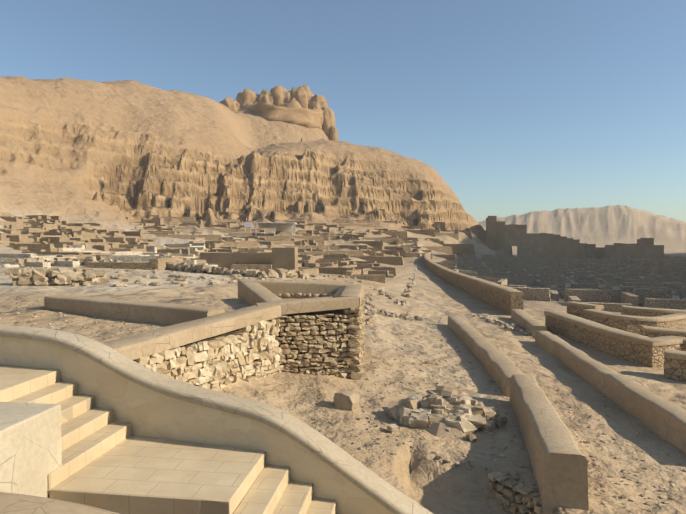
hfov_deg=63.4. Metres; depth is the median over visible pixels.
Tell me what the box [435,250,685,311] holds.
village walls
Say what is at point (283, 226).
white shelter
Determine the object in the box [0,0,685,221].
sky
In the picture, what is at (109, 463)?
stair steps
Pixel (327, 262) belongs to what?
tan ruins
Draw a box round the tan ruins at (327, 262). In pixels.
[0,212,512,282]
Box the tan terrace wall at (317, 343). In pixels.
[275,296,365,379]
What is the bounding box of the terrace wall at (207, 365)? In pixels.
[104,286,354,388]
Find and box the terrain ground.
[0,76,685,513]
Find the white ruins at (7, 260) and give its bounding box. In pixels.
[0,243,217,267]
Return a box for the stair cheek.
[0,402,61,497]
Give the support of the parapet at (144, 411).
on the terrain ground
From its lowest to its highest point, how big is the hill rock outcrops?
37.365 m
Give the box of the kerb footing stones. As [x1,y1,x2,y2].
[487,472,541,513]
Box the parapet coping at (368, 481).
[0,325,432,513]
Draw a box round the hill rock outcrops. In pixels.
[219,84,337,140]
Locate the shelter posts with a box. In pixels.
[245,223,292,235]
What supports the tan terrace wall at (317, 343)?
on the terrain ground
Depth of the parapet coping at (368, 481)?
7.55 m
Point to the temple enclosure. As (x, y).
(501, 235)
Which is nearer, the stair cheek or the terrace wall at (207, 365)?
the stair cheek
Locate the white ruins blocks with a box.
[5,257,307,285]
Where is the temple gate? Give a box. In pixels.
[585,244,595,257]
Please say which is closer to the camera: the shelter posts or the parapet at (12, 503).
the parapet at (12, 503)
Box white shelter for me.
[244,222,296,230]
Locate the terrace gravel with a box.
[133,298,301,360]
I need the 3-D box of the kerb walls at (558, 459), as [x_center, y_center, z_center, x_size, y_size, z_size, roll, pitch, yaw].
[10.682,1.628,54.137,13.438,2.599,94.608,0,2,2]
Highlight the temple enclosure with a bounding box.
[486,216,685,263]
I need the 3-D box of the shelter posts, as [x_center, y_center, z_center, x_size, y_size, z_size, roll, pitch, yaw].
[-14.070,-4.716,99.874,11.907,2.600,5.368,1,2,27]
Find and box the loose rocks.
[11,233,685,513]
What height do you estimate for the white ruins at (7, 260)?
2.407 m
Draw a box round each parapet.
[0,336,393,513]
[0,492,120,513]
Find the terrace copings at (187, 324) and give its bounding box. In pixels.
[44,279,363,359]
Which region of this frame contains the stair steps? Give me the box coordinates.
[0,364,338,513]
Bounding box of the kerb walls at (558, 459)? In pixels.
[423,252,685,513]
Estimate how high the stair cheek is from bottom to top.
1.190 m
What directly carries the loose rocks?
on the terrain ground
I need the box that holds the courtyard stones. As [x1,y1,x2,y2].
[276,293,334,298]

